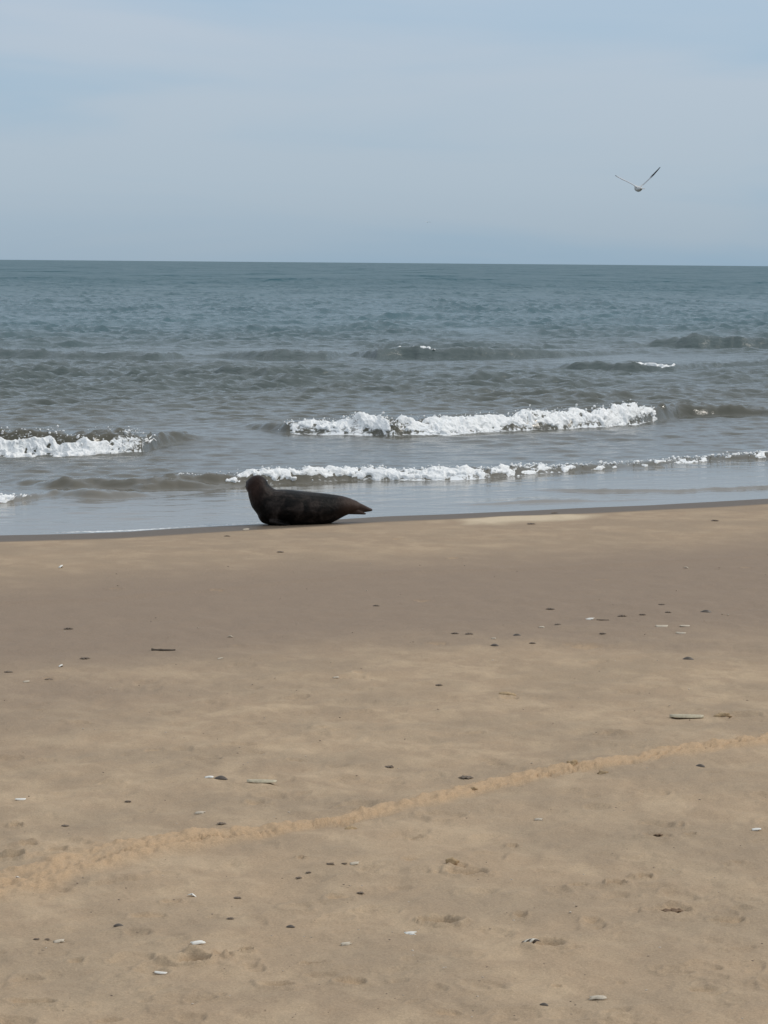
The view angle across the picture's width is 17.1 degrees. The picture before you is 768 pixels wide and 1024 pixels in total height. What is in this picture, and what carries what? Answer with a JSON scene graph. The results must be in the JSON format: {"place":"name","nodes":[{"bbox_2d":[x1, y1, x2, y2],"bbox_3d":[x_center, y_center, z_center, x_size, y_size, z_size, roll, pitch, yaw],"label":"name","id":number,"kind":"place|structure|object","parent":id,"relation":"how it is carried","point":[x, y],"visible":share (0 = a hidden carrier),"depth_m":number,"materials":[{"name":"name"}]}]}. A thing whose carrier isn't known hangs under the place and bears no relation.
{"place":"outdoors","nodes":[
{"label":"outdoors","id":0,"kind":"place"},
{"bbox_2d":[0,499,767,1023],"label":"beach sand","id":1,"kind":"structure","parent":0,"point":[428,711],"depth_m":16.17,"materials":[{"name":"beige sand"}]},
{"bbox_2d":[53,939,64,942],"bbox_3d":[-1.525,2.011,12.009,0.058,0.013,0.030,-1,16,-20],"label":"shell fragment","id":2,"kind":"object","parent":1,"relation":"on","point":[58,941],"visible":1,"depth_m":12.00,"materials":[{"name":"beige"}]},
{"bbox_2d":[154,971,166,973],"bbox_3d":[-1.001,2.065,11.482,0.062,0.010,0.023,2,4,17],"label":"shell","id":3,"kind":"object","parent":1,"relation":"on","point":[158,972],"visible":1,"depth_m":11.47},
{"bbox_2d":[151,648,174,650],"bbox_3d":[-1.839,1.148,21.332,0.201,0.025,0.028,1,6,6],"label":"stick","id":4,"kind":"object","parent":1,"relation":"on","point":[152,649],"visible":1,"depth_m":21.32,"materials":[{"name":"brown wood"}]},
{"bbox_2d":[190,940,205,944],"bbox_3d":[-0.867,2.001,11.904,0.072,0.016,0.038,-1,18,-17],"label":"shell fragment","id":5,"kind":"object","parent":1,"relation":"on","point":[198,942],"visible":0.97,"depth_m":11.90,"materials":[{"name":"white"}]},
{"bbox_2d":[214,776,226,779],"bbox_3d":[-1.010,1.645,15.874,0.086,0.023,0.048,2,-3,17],"label":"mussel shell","id":6,"kind":"object","parent":1,"relation":"on","point":[221,777],"visible":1,"depth_m":15.86},
{"bbox_2d":[247,779,276,782],"bbox_3d":[-0.751,1.654,15.739,0.186,0.021,0.053,1,-3,4],"label":"razor shell","id":7,"kind":"object","parent":1,"relation":"on","point":[261,781],"visible":1,"depth_m":15.72},
{"bbox_2d":[245,475,371,525],"bbox_3d":[-0.993,-0.140,32.122,1.695,0.640,0.617,0,6,0],"label":"seal","id":8,"kind":"object","parent":1,"relation":"on","point":[270,505],"visible":0.98,"depth_m":31.93,"materials":[{"name":"fur"}]},
{"bbox_2d":[340,942,351,945],"bbox_3d":[-0.179,2.020,11.977,0.061,0.013,0.032,-1,27,-12],"label":"shell fragment","id":9,"kind":"object","parent":1,"relation":"on","point":[345,943],"visible":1,"depth_m":11.97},
{"bbox_2d":[404,931,416,934],"bbox_3d":[0.124,2.000,12.168,0.062,0.013,0.032,1,20,5],"label":"shell fragment","id":10,"kind":"object","parent":1,"relation":"on","point":[411,932],"visible":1,"depth_m":12.16,"materials":[{"name":"white"}]},
{"bbox_2d":[445,857,459,864],"bbox_3d":[0.363,1.855,13.592,0.078,0.046,0.045,0,6,-1],"label":"sand lump","id":11,"kind":"object","parent":1,"relation":"on","point":[452,860],"visible":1,"depth_m":13.58,"materials":[{"name":"beige sand"}]},
{"bbox_2d":[521,938,540,943],"bbox_3d":[0.684,2.002,11.947,0.087,0.023,0.053,3,30,24],"label":"striped shell","id":12,"kind":"object","parent":1,"relation":"on","point":[533,940],"visible":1,"depth_m":11.94},
{"bbox_2d":[566,759,577,765],"bbox_3d":[1.197,1.597,16.254,0.078,0.051,0.050,-1,6,-17],"label":"sand lump","id":13,"kind":"object","parent":1,"relation":"on","point":[574,762],"visible":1,"depth_m":16.25,"materials":[{"name":"beige sand"}]},
{"bbox_2d":[588,995,606,999],"bbox_3d":[0.927,2.104,11.099,0.082,0.018,0.043,2,8,11],"label":"shell fragment","id":14,"kind":"object","parent":1,"relation":"on","point":[601,997],"visible":1,"depth_m":11.09,"materials":[{"name":"white"}]},
{"bbox_2d":[661,908,682,912],"bbox_3d":[1.431,1.971,12.666,0.107,0.018,0.079,-1,6,-18],"label":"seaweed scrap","id":15,"kind":"object","parent":1,"relation":"on","point":[673,910],"visible":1,"depth_m":12.66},
{"bbox_2d":[669,714,703,717],"bbox_3d":[2.148,1.448,18.166,0.242,0.028,0.069,1,-3,4],"label":"razor shell","id":16,"kind":"object","parent":1,"relation":"on","point":[686,716],"visible":1,"depth_m":18.14},
{"bbox_2d":[713,712,731,717],"bbox_3d":[2.409,1.450,18.230,0.134,0.049,0.071,0,6,-3],"label":"sand lump","id":17,"kind":"object","parent":1,"relation":"on","point":[721,714],"visible":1,"depth_m":18.20,"materials":[{"name":"beige sand"}]},
{"bbox_2d":[0,260,767,534],"bbox_3d":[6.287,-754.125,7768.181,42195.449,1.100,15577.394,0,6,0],"label":"sea water","id":18,"kind":"structure","parent":0,"point":[207,370],"depth_m":70.06,"materials":[{"name":"liquid"}]},
{"bbox_2d":[0,493,25,502],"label":"surf foam","id":19,"kind":"object","parent":18,"relation":"on","point":[5,498],"visible":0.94,"depth_m":34.92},
{"bbox_2d":[0,425,137,457],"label":"surf foam","id":20,"kind":"object","parent":18,"relation":"on","point":[84,446],"visible":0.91,"depth_m":43.89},
{"bbox_2d":[122,428,156,447],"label":"surf foam","id":21,"kind":"object","parent":18,"relation":"on","point":[125,442],"visible":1,"depth_m":44.55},
{"bbox_2d":[179,471,239,482],"bbox_3d":[-2.623,-0.483,37.897,1.128,0.248,0.599,0,6,-9],"label":"surf foam","id":22,"kind":"object","parent":18,"relation":"on","point":[234,479],"visible":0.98,"depth_m":37.84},
{"bbox_2d":[236,465,357,480],"bbox_3d":[-1.306,-0.564,38.655,2.588,0.329,0.525,-3,7,-34],"label":"surf foam","id":23,"kind":"object","parent":18,"relation":"on","point":[283,473],"visible":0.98,"depth_m":38.49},
{"bbox_2d":[278,412,391,435],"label":"surf foam","id":24,"kind":"object","parent":18,"relation":"on","point":[379,422],"visible":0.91,"depth_m":49.40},
{"bbox_2d":[352,462,530,479],"bbox_3d":[1.062,-0.614,39.657,3.369,0.283,1.037,-2,6,-26],"label":"surf foam","id":25,"kind":"object","parent":18,"relation":"on","point":[380,472],"visible":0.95,"depth_m":39.28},
{"bbox_2d":[390,399,656,435],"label":"surf foam","id":26,"kind":"object","parent":18,"relation":"on","point":[621,414],"visible":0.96,"depth_m":50.90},
{"bbox_2d":[511,450,767,476],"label":"surf foam","id":27,"kind":"object","parent":18,"relation":"on","point":[565,468],"visible":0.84,"depth_m":41.88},
{"bbox_2d":[638,362,674,367],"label":"surf foam","id":28,"kind":"object","parent":18,"relation":"on","point":[655,364],"visible":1,"depth_m":80.58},
{"bbox_2d":[0,0,767,265],"label":"sky","id":29,"kind":"structure","parent":0,"point":[332,131],"materials":[{"name":"blue"}]},
{"bbox_2d":[4,554,767,1020],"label":"shell grit","id":30,"kind":"object","parent":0,"point":[344,884],"visible":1,"depth_m":13.20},
{"bbox_2d":[458,775,473,778],"bbox_3d":[0.511,1.651,15.938,0.084,0.013,0.087,-5,8,-43],"label":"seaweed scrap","id":31,"kind":"object","parent":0,"point":[464,777],"visible":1,"depth_m":15.93,"materials":[{"name":"brown plant"}]},
{"bbox_2d":[499,692,515,695],"bbox_3d":[0.919,1.372,19.142,0.142,0.060,0.083,1,6,5],"label":"sand lump","id":32,"kind":"object","parent":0,"point":[507,693],"visible":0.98,"depth_m":19.11,"materials":[{"name":"beige sand"}]},
{"bbox_2d":[615,167,659,191],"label":"gull","id":33,"kind":"object","parent":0,"point":[638,188],"visible":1,"depth_m":54.56,"materials":[{"name":"grey"}]}
]}

